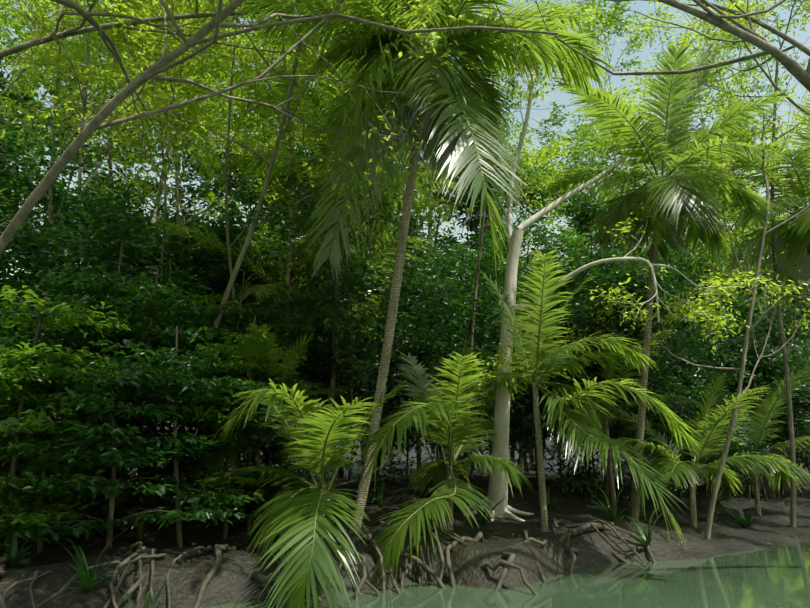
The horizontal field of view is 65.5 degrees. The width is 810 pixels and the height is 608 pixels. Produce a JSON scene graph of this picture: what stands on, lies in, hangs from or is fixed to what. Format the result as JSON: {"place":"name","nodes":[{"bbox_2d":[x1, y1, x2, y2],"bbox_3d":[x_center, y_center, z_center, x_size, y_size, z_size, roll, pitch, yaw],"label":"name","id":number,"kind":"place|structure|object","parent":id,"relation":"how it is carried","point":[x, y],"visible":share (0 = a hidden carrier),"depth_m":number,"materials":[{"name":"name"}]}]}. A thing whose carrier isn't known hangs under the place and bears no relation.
{"place":"outdoors","nodes":[
{"label":"outdoors","id":0,"kind":"place"},
{"bbox_2d":[0,413,809,607],"bbox_3d":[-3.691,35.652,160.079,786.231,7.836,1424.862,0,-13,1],"label":"ground","id":1,"kind":"structure","parent":0,"point":[232,581],"depth_m":9.52,"materials":[{"name":"brown soil"}]},
{"bbox_2d":[0,514,44,565],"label":"strap plant","id":2,"kind":"object","parent":1,"relation":"on","point":[13,557],"visible":0.83,"depth_m":7.14,"materials":[{"name":"green plant"}]},
{"bbox_2d":[0,331,59,504],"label":"tree","id":3,"kind":"object","parent":1,"relation":"on","point":[4,345],"visible":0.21,"depth_m":9.76,"materials":[{"name":"green plant"}]},
{"bbox_2d":[0,108,79,347],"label":"tree","id":4,"kind":"object","parent":1,"relation":"on","point":[13,142],"visible":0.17,"depth_m":18.40,"materials":[{"name":"green plant"}]},
{"bbox_2d":[0,37,93,223],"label":"tree","id":5,"kind":"object","parent":1,"relation":"on","point":[12,95],"visible":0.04,"depth_m":25.14,"materials":[{"name":"green plant"}]},
{"bbox_2d":[0,355,111,532],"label":"tree","id":6,"kind":"object","parent":1,"relation":"on","point":[4,411],"visible":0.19,"depth_m":8.31,"materials":[{"name":"green plant"}]},
{"bbox_2d":[0,257,119,510],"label":"tree","id":7,"kind":"object","parent":1,"relation":"on","point":[34,287],"visible":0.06,"depth_m":11.04,"materials":[{"name":"green plant"}]},
{"bbox_2d":[0,244,125,475],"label":"tree","id":8,"kind":"object","parent":1,"relation":"on","point":[18,251],"visible":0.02,"depth_m":13.73,"materials":[{"name":"green plant"}]},
{"bbox_2d":[0,358,146,552],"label":"tree","id":9,"kind":"object","parent":1,"relation":"on","point":[40,499],"visible":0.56,"depth_m":7.93,"materials":[{"name":"green plant"}]},
{"bbox_2d":[0,0,151,216],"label":"tree","id":10,"kind":"object","parent":1,"relation":"on","point":[11,19],"visible":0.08,"depth_m":25.41,"materials":[{"name":"green plant"}]},
{"bbox_2d":[0,285,155,555],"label":"tree","id":11,"kind":"object","parent":1,"relation":"on","point":[44,314],"visible":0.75,"depth_m":8.02,"materials":[{"name":"green plant"}]},
{"bbox_2d":[0,167,160,417],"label":"tree","id":12,"kind":"object","parent":1,"relation":"on","point":[62,183],"visible":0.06,"depth_m":17.53,"materials":[{"name":"green plant"}]},
{"bbox_2d":[0,194,170,479],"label":"tree","id":13,"kind":"object","parent":1,"relation":"on","point":[54,211],"depth_m":18.39,"materials":[{"name":"green plant"}]},
{"bbox_2d":[0,289,180,527],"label":"tree","id":14,"kind":"object","parent":1,"relation":"on","point":[69,338],"visible":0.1,"depth_m":9.79,"materials":[{"name":"green plant"}]},
{"bbox_2d":[0,92,188,475],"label":"tree","id":15,"kind":"object","parent":1,"relation":"on","point":[51,151],"visible":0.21,"depth_m":11.17,"materials":[{"name":"green plant"}]},
{"bbox_2d":[0,0,192,296],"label":"tree","id":16,"kind":"object","parent":1,"relation":"on","point":[67,82],"visible":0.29,"depth_m":14.12,"materials":[{"name":"green plant"}]},
{"bbox_2d":[51,528,146,592],"bbox_3d":[-3.277,2.694,6.567,1.009,0.647,0.786,0,-13,1],"label":"grass tuft","id":17,"kind":"object","parent":1,"relation":"on","point":[86,583],"visible":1,"depth_m":6.64,"materials":[{"name":"green plant"}]},
{"bbox_2d":[0,0,199,507],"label":"tree","id":18,"kind":"object","parent":1,"relation":"on","point":[132,138],"visible":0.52,"depth_m":12.27,"materials":[{"name":"green plant"}]},
{"bbox_2d":[0,241,200,539],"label":"tree","id":19,"kind":"object","parent":1,"relation":"on","point":[103,283],"visible":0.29,"depth_m":9.65,"materials":[{"name":"green plant"}]},
{"bbox_2d":[0,217,202,467],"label":"tree","id":20,"kind":"object","parent":1,"relation":"on","point":[35,267],"visible":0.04,"depth_m":13.00,"materials":[{"name":"green plant"}]},
{"bbox_2d":[0,367,224,547],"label":"tree","id":21,"kind":"object","parent":1,"relation":"on","point":[114,485],"visible":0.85,"depth_m":7.61,"materials":[{"name":"green plant"}]},
{"bbox_2d":[6,235,233,504],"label":"tree","id":22,"kind":"object","parent":1,"relation":"on","point":[166,273],"depth_m":13.00,"materials":[{"name":"green plant"}]},
{"bbox_2d":[28,228,213,476],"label":"tree","id":23,"kind":"object","parent":1,"relation":"on","point":[169,253],"visible":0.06,"depth_m":15.38,"materials":[{"name":"green plant"}]},
{"bbox_2d":[46,268,238,539],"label":"tree","id":24,"kind":"object","parent":1,"relation":"on","point":[187,337],"visible":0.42,"depth_m":9.43,"materials":[{"name":"green plant"}]},
{"bbox_2d":[50,0,254,265],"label":"tree","id":25,"kind":"object","parent":1,"relation":"on","point":[111,96],"visible":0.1,"depth_m":15.49,"materials":[{"name":"green plant"}]},
{"bbox_2d":[0,175,310,514],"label":"tree","id":26,"kind":"object","parent":1,"relation":"on","point":[105,250],"visible":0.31,"depth_m":10.47,"materials":[{"name":"green plant"}]},
{"bbox_2d":[0,0,319,205],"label":"shade tree","id":27,"kind":"object","parent":1,"relation":"on","point":[83,13],"visible":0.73,"depth_m":8.52,"materials":[{"name":"plant"}]},
{"bbox_2d":[1,0,325,474],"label":"tree","id":28,"kind":"object","parent":1,"relation":"on","point":[167,159],"visible":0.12,"depth_m":23.55,"materials":[{"name":"green plant"}]},
{"bbox_2d":[71,326,269,547],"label":"tree","id":29,"kind":"object","parent":1,"relation":"on","point":[177,398],"visible":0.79,"depth_m":8.36,"materials":[{"name":"green plant"}]},
{"bbox_2d":[102,258,239,509],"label":"tree","id":30,"kind":"object","parent":1,"relation":"on","point":[207,300],"visible":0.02,"depth_m":11.82,"materials":[{"name":"green plant"}]},
{"bbox_2d":[68,0,277,427],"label":"tree","id":31,"kind":"object","parent":1,"relation":"on","point":[216,2],"visible":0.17,"depth_m":15.97,"materials":[{"name":"green plant"}]},
{"bbox_2d":[58,0,306,474],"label":"tree","id":32,"kind":"object","parent":1,"relation":"on","point":[273,140],"visible":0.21,"depth_m":14.97,"materials":[{"name":"green plant"}]},
{"bbox_2d":[121,139,281,428],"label":"tree","id":33,"kind":"object","parent":1,"relation":"on","point":[170,199],"visible":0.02,"depth_m":35.11,"materials":[{"name":"green plant"}]},
{"bbox_2d":[114,207,302,478],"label":"tree","id":34,"kind":"object","parent":1,"relation":"on","point":[219,268],"visible":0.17,"depth_m":15.37,"materials":[{"name":"green plant"}]},
{"bbox_2d":[116,272,313,523],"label":"tree","id":35,"kind":"object","parent":1,"relation":"on","point":[240,312],"visible":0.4,"depth_m":11.04,"materials":[{"name":"green plant"}]},
{"bbox_2d":[120,316,320,538],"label":"tree","id":36,"kind":"object","parent":1,"relation":"on","point":[227,350],"visible":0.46,"depth_m":9.38,"materials":[{"name":"green plant"}]},
{"bbox_2d":[148,211,303,487],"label":"tree","id":37,"kind":"object","parent":1,"relation":"on","point":[235,230],"visible":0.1,"depth_m":15.75,"materials":[{"name":"green plant"}]},
{"bbox_2d":[116,0,343,493],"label":"tree","id":38,"kind":"object","parent":1,"relation":"on","point":[191,115],"visible":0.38,"depth_m":14.06,"materials":[{"name":"green plant"}]},
{"bbox_2d":[150,366,331,529],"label":"tree","id":39,"kind":"object","parent":1,"relation":"on","point":[273,442],"visible":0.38,"depth_m":9.75,"materials":[{"name":"green plant"}]},
{"bbox_2d":[181,143,306,466],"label":"tree","id":40,"kind":"object","parent":1,"relation":"on","point":[240,183],"visible":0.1,"depth_m":22.00,"materials":[{"name":"green plant"}]},
{"bbox_2d":[123,123,367,465],"bbox_3d":[-6.069,-0.286,28.749,10.654,15.967,10.426,0,-13,1],"label":"tree","id":41,"kind":"object","parent":1,"relation":"on","point":[203,195],"visible":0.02,"depth_m":26.25,"materials":[{"name":"green plant"}]},
{"bbox_2d":[162,215,329,485],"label":"tree","id":42,"kind":"object","parent":1,"relation":"on","point":[208,248],"depth_m":15.69,"materials":[{"name":"green plant"}]},
{"bbox_2d":[130,323,368,525],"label":"young palm","id":43,"kind":"object","parent":1,"relation":"on","point":[214,461],"visible":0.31,"depth_m":9.80,"materials":[{"name":"green plant"}]},
{"bbox_2d":[0,0,518,233],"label":"tree","id":44,"kind":"object","parent":1,"relation":"on","point":[78,30],"visible":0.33,"depth_m":11.10,"materials":[{"name":"green plant"}]},
{"bbox_2d":[112,4,415,465],"bbox_3d":[-6.121,-7.842,30.774,14.379,31.553,15.306,0,-13,1],"label":"tree","id":45,"kind":"object","parent":1,"relation":"on","point":[252,19],"depth_m":28.96,"materials":[{"name":"green plant"}]},
{"bbox_2d":[53,0,475,492],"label":"tree","id":46,"kind":"object","parent":1,"relation":"on","point":[90,78],"visible":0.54,"depth_m":11.86,"materials":[{"name":"green plant"}]},
{"bbox_2d":[170,289,383,504],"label":"tree","id":47,"kind":"object","parent":1,"relation":"on","point":[299,321],"visible":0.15,"depth_m":12.32,"materials":[{"name":"green plant"}]},
{"bbox_2d":[147,171,432,466],"bbox_3d":[-2.618,0.963,15.720,6.954,7.685,6.908,0,-13,1],"label":"palm","id":48,"kind":"object","parent":1,"relation":"on","point":[261,289],"visible":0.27,"depth_m":14.85,"materials":[{"name":"green plant"}]},
{"bbox_2d":[219,234,376,481],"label":"tree","id":49,"kind":"object","parent":1,"relation":"on","point":[323,362],"visible":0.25,"depth_m":14.69,"materials":[{"name":"green plant"}]},
{"bbox_2d":[208,377,407,607],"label":"young palm","id":50,"kind":"object","parent":1,"relation":"on","point":[287,520],"visible":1,"depth_m":7.75,"materials":[{"name":"green plant"}]},
{"bbox_2d":[179,0,448,464],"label":"tree","id":51,"kind":"object","parent":1,"relation":"on","point":[211,195],"visible":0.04,"depth_m":23.06,"materials":[{"name":"green plant"}]},
{"bbox_2d":[0,0,628,314],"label":"leaning tree","id":52,"kind":"object","parent":1,"relation":"on","point":[161,63],"visible":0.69,"depth_m":8.87,"materials":[{"name":"green plant"}]},
{"bbox_2d":[223,0,438,488],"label":"tree","id":53,"kind":"object","parent":1,"relation":"on","point":[293,201],"visible":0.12,"depth_m":14.09,"materials":[{"name":"green plant"}]},
{"bbox_2d":[206,37,458,484],"bbox_3d":[-1.096,-0.609,13.777,5.412,9.928,5.224,11,-17,-39],"label":"tree","id":54,"kind":"object","parent":1,"relation":"on","point":[391,206],"visible":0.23,"depth_m":14.23,"materials":[{"name":"green plant"}]},
{"bbox_2d":[254,208,423,468],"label":"tree","id":55,"kind":"object","parent":1,"relation":"on","point":[364,356],"visible":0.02,"depth_m":14.72,"materials":[{"name":"green plant"}]},
{"bbox_2d":[177,165,523,504],"bbox_3d":[-1.266,0.822,13.536,6.462,7.222,5.641,6,-14,-23],"label":"tree","id":56,"kind":"object","parent":1,"relation":"on","point":[300,220],"visible":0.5,"depth_m":13.01,"materials":[{"name":"green plant"}]},
{"bbox_2d":[268,147,457,477],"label":"tree","id":57,"kind":"object","parent":1,"relation":"on","point":[341,475],"visible":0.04,"depth_m":21.26,"materials":[{"name":"green plant"}]},
{"bbox_2d":[313,328,420,485],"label":"tree","id":58,"kind":"object","parent":1,"relation":"on","point":[379,458],"visible":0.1,"depth_m":16.48,"materials":[{"name":"green plant"}]},
{"bbox_2d":[0,452,809,607],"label":"bank roots","id":59,"kind":"object","parent":1,"relation":"on","point":[141,585],"visible":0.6,"depth_m":7.90,"materials":[{"name":"brown wood"}]},
{"bbox_2d":[336,227,492,481],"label":"tree","id":60,"kind":"object","parent":1,"relation":"on","point":[377,316],"visible":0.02,"depth_m":18.13,"materials":[{"name":"green plant"}]},
{"bbox_2d":[332,228,499,485],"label":"tree","id":61,"kind":"object","parent":1,"relation":"on","point":[407,478],"visible":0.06,"depth_m":17.05,"materials":[{"name":"green plant"}]},
{"bbox_2d":[234,0,617,533],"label":"coconut palm","id":62,"kind":"object","parent":1,"relation":"on","point":[462,133],"visible":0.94,"depth_m":9.82,"materials":[{"name":"green plant"}]},
{"bbox_2d":[359,280,493,487],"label":"tree","id":63,"kind":"object","parent":1,"relation":"on","point":[416,353],"visible":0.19,"depth_m":16.20,"materials":[{"name":"green plant"}]},
{"bbox_2d":[268,7,590,460],"bbox_3d":[0.381,-5.216,25.202,11.298,23.982,12.564,-9,-16,33],"label":"tree","id":64,"kind":"object","parent":1,"relation":"on","point":[499,198],"visible":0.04,"depth_m":25.25,"materials":[{"name":"green plant"}]},
{"bbox_2d":[348,155,525,468],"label":"tree","id":65,"kind":"object","parent":1,"relation":"on","point":[469,216],"visible":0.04,"depth_m":25.62,"materials":[{"name":"green plant"}]},
{"bbox_2d":[349,343,533,588],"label":"young palm","id":66,"kind":"object","parent":1,"relation":"on","point":[456,435],"visible":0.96,"depth_m":9.46,"materials":[{"name":"green plant"}]},
{"bbox_2d":[360,145,530,473],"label":"tree","id":67,"kind":"object","parent":1,"relation":"on","point":[477,207],"visible":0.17,"depth_m":23.39,"materials":[{"name":"green plant"}]},
{"bbox_2d":[335,219,559,489],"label":"tree","id":68,"kind":"object","parent":1,"relation":"on","point":[372,386],"visible":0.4,"depth_m":15.13,"materials":[{"name":"green plant"}]},
{"bbox_2d":[335,0,614,491],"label":"tree","id":69,"kind":"object","parent":1,"relation":"on","point":[541,159],"visible":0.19,"depth_m":14.16,"materials":[{"name":"green plant"}]},
{"bbox_2d":[432,281,550,478],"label":"tree","id":70,"kind":"object","parent":1,"relation":"on","point":[493,313],"visible":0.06,"depth_m":17.39,"materials":[{"name":"green plant"}]},
{"bbox_2d":[442,357,544,476],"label":"tree","id":71,"kind":"object","parent":1,"relation":"on","point":[526,447],"visible":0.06,"depth_m":16.86,"materials":[{"name":"green plant"}]},
{"bbox_2d":[414,231,600,482],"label":"tree","id":72,"kind":"object","parent":1,"relation":"on","point":[491,271],"visible":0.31,"depth_m":16.43,"materials":[{"name":"green plant"}]},
{"bbox_2d":[464,149,603,468],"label":"tree","id":73,"kind":"object","parent":1,"relation":"on","point":[531,262],"depth_m":40.63,"materials":[{"name":"green plant"}]},
{"bbox_2d":[436,219,633,492],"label":"tree","id":74,"kind":"object","parent":1,"relation":"on","point":[541,250],"visible":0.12,"depth_m":16.83,"materials":[{"name":"green plant"}]},
{"bbox_2d":[459,159,612,466],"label":"tree","id":75,"kind":"object","parent":1,"relation":"on","point":[533,194],"visible":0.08,"depth_m":25.91,"materials":[{"name":"green plant"}]},
{"bbox_2d":[366,0,809,91],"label":"tree","id":76,"kind":"object","parent":1,"relation":"on","point":[798,72],"visible":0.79,"depth_m":7.80,"materials":[{"name":"plant"}]},
{"bbox_2d":[489,187,687,497],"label":"tree","id":77,"kind":"object","parent":1,"relation":"on","point":[586,211],"visible":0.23,"depth_m":16.88,"materials":[{"name":"green plant"}]},
{"bbox_2d":[510,301,668,492],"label":"tree","id":78,"kind":"object","parent":1,"relation":"on","point":[579,318],"visible":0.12,"depth_m":16.51,"materials":[{"name":"green plant"}]},
{"bbox_2d":[475,249,705,550],"bbox_3d":[2.809,1.530,10.313,2.651,4.859,3.977,3,-13,-12],"label":"young palm","id":79,"kind":"object","parent":1,"relation":"on","point":[549,358],"visible":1,"depth_m":10.11,"materials":[{"name":"green plant"}]},
{"bbox_2d":[485,235,720,494],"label":"tree","id":80,"kind":"object","parent":1,"relation":"on","point":[599,301],"visible":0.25,"depth_m":15.65,"materials":[{"name":"green plant"}]},
{"bbox_2d":[580,482,632,522],"bbox_3d":[3.774,3.747,11.892,0.792,0.784,1.234,10,-16,-36],"label":"strap plant","id":81,"kind":"object","parent":1,"relation":"on","point":[609,511],"visible":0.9,"depth_m":11.88,"materials":[{"name":"green plant"}]},
{"bbox_2d":[519,327,707,507],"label":"young palm","id":82,"kind":"object","parent":1,"relation":"on","point":[606,415],"visible":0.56,"depth_m":14.40,"materials":[{"name":"green plant"}]},
{"bbox_2d":[479,0,779,472],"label":"tree","id":83,"kind":"object","parent":1,"relation":"on","point":[576,152],"visible":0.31,"depth_m":37.77,"materials":[{"name":"green plant"}]},
{"bbox_2d":[456,0,809,521],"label":"white tree","id":84,"kind":"object","parent":1,"relation":"on","point":[500,448],"visible":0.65,"depth_m":11.68,"materials":[{"name":"green plant"}]},
{"bbox_2d":[544,114,741,280],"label":"tree","id":85,"kind":"object","parent":1,"relation":"on","point":[592,164],"visible":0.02,"depth_m":47.88,"materials":[{"name":"green plant"}]},
{"bbox_2d":[538,245,752,503],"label":"tree","id":86,"kind":"object","parent":1,"relation":"on","point":[647,452],"visible":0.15,"depth_m":16.30,"materials":[{"name":"green plant"}]},
{"bbox_2d":[620,492,675,545],"bbox_3d":[3.611,3.471,10.214,1.083,0.901,1.497,6,-14,-25],"label":"strap plant","id":87,"kind":"object","parent":1,"relation":"on","point":[645,540],"visible":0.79,"depth_m":10.02,"materials":[{"name":"green plant"}]},
{"bbox_2d":[528,260,781,504],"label":"tree","id":88,"kind":"object","parent":1,"relation":"on","point":[747,446],"visible":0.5,"depth_m":15.81,"materials":[{"name":"green plant"}]},
{"bbox_2d":[542,41,794,519],"bbox_3d":[5.007,-0.117,12.206,4.263,9.000,5.308,0,-13,1],"label":"coconut palm","id":89,"kind":"object","parent":1,"relation":"on","point":[658,192],"visible":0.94,"depth_m":11.89,"materials":[{"name":"green plant"}]},
{"bbox_2d":[614,344,734,495],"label":"tree","id":90,"kind":"object","parent":1,"relation":"on","point":[691,396],"visible":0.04,"depth_m":17.85,"materials":[{"name":"green plant"}]},
{"bbox_2d":[547,28,809,538],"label":"leaning tree","id":91,"kind":"object","parent":1,"relation":"on","point":[725,449],"visible":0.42,"depth_m":11.97,"materials":[{"name":"green plant"}]},
{"bbox_2d":[485,0,809,143],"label":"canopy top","id":92,"kind":"object","parent":91,"relation":"attached to","point":[789,39],"visible":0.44,"depth_m":13.37,"materials":[{"name":"green plant"}]},
{"bbox_2d":[592,238,766,488],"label":"tree","id":93,"kind":"object","parent":1,"relation":"on","point":[677,264],"visible":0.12,"depth_m":19.86,"materials":[{"name":"green plant"}]},
{"bbox_2d":[566,0,809,526],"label":"tree","id":94,"kind":"object","parent":1,"relation":"on","point":[773,129],"visible":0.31,"depth_m":13.87,"materials":[{"name":"green plant"}]},
{"bbox_2d":[586,372,809,527],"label":"young palm","id":95,"kind":"object","parent":1,"relation":"on","point":[673,465],"visible":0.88,"depth_m":11.87,"materials":[{"name":"green plant"}]},
{"bbox_2d":[661,361,754,486],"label":"tree","id":96,"kind":"object","parent":1,"relation":"on","point":[684,417],"depth_m":18.42,"materials":[{"name":"green plant"}]},
{"bbox_2d":[622,0,808,470],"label":"tree","id":97,"kind":"object","parent":1,"relation":"on","point":[702,120],"visible":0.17,"depth_m":36.27,"materials":[{"name":"green plant"}]},
{"bbox_2d":[643,104,802,326],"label":"tree","id":98,"kind":"object","parent":1,"relation":"on","point":[743,174],"visible":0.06,"depth_m":36.02,"materials":[{"name":"green plant"}]},
{"bbox_2d":[654,279,795,451],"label":"tree","id":99,"kind":"object","parent":1,"relation":"on","point":[733,304],"visible":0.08,"depth_m":19.92,"materials":[{"name":"green plant"}]},
{"bbox_2d":[661,269,809,492],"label":"bush","id":100,"kind":"object","parent":1,"relation":"on","point":[800,350],"visible":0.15,"depth_m":19.05,"materials":[{"name":"green plant"}]},
{"bbox_2d":[664,364,809,515],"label":"young palm","id":101,"kind":"object","parent":1,"relation":"on","point":[765,411],"visible":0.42,"depth_m":15.12,"materials":[{"name":"green plant"}]},
{"bbox_2d":[666,278,809,485],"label":"bush","id":102,"kind":"object","parent":1,"relation":"on","point":[801,430],"visible":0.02,"depth_m":19.51,"materials":[{"name":"green plant"}]},
{"bbox_2d":[715,493,774,528],"bbox_3d":[7.155,4.376,13.309,1.436,0.712,1.165,-3,-13,12],"label":"strap plant","id":103,"kind":"object","parent":1,"relation":"on","point":[743,521],"visible":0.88,"depth_m":13.17,"materials":[{"name":"green plant"}]},
{"bbox_2d":[683,93,809,317],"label":"coconut palm","id":104,"kind":"object","parent":1,"relation":"on","point":[796,243],"visible":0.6,"depth_m":12.94,"materials":[{"name":"green plant"}]},
{"bbox_2d":[689,266,809,496],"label":"tree","id":105,"kind":"object","parent":1,"relation":"on","point":[804,394],"visible":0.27,"depth_m":19.75,"materials":[{"name":"green plant"}]},
{"bbox_2d":[749,246,809,473],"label":"tree","id":106,"kind":"object","parent":1,"relation":"on","point":[770,254],"visible":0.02,"depth_m":29.52,"materials":[{"name":"green plant"}]},
{"bbox_2d":[753,356,809,473],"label":"bush","id":107,"kind":"object","parent":1,"relation":"on","point":[798,366],"visible":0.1,"depth_m":19.62,"materials":[{"name":"green plant"}]},
{"bbox_2d":[0,0,809,420],"label":"sky","id":108,"kind":"structure","parent":0,"point":[640,5],"materials":[{"name":"blue"}]},
{"bbox_2d":[199,535,809,607],"bbox_3d":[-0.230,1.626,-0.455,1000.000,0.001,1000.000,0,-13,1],"label":"river","id":109,"kind":"structure","parent":0,"point":[776,577],"depth_m":7.79,"materials":[{"name":"liquid"}]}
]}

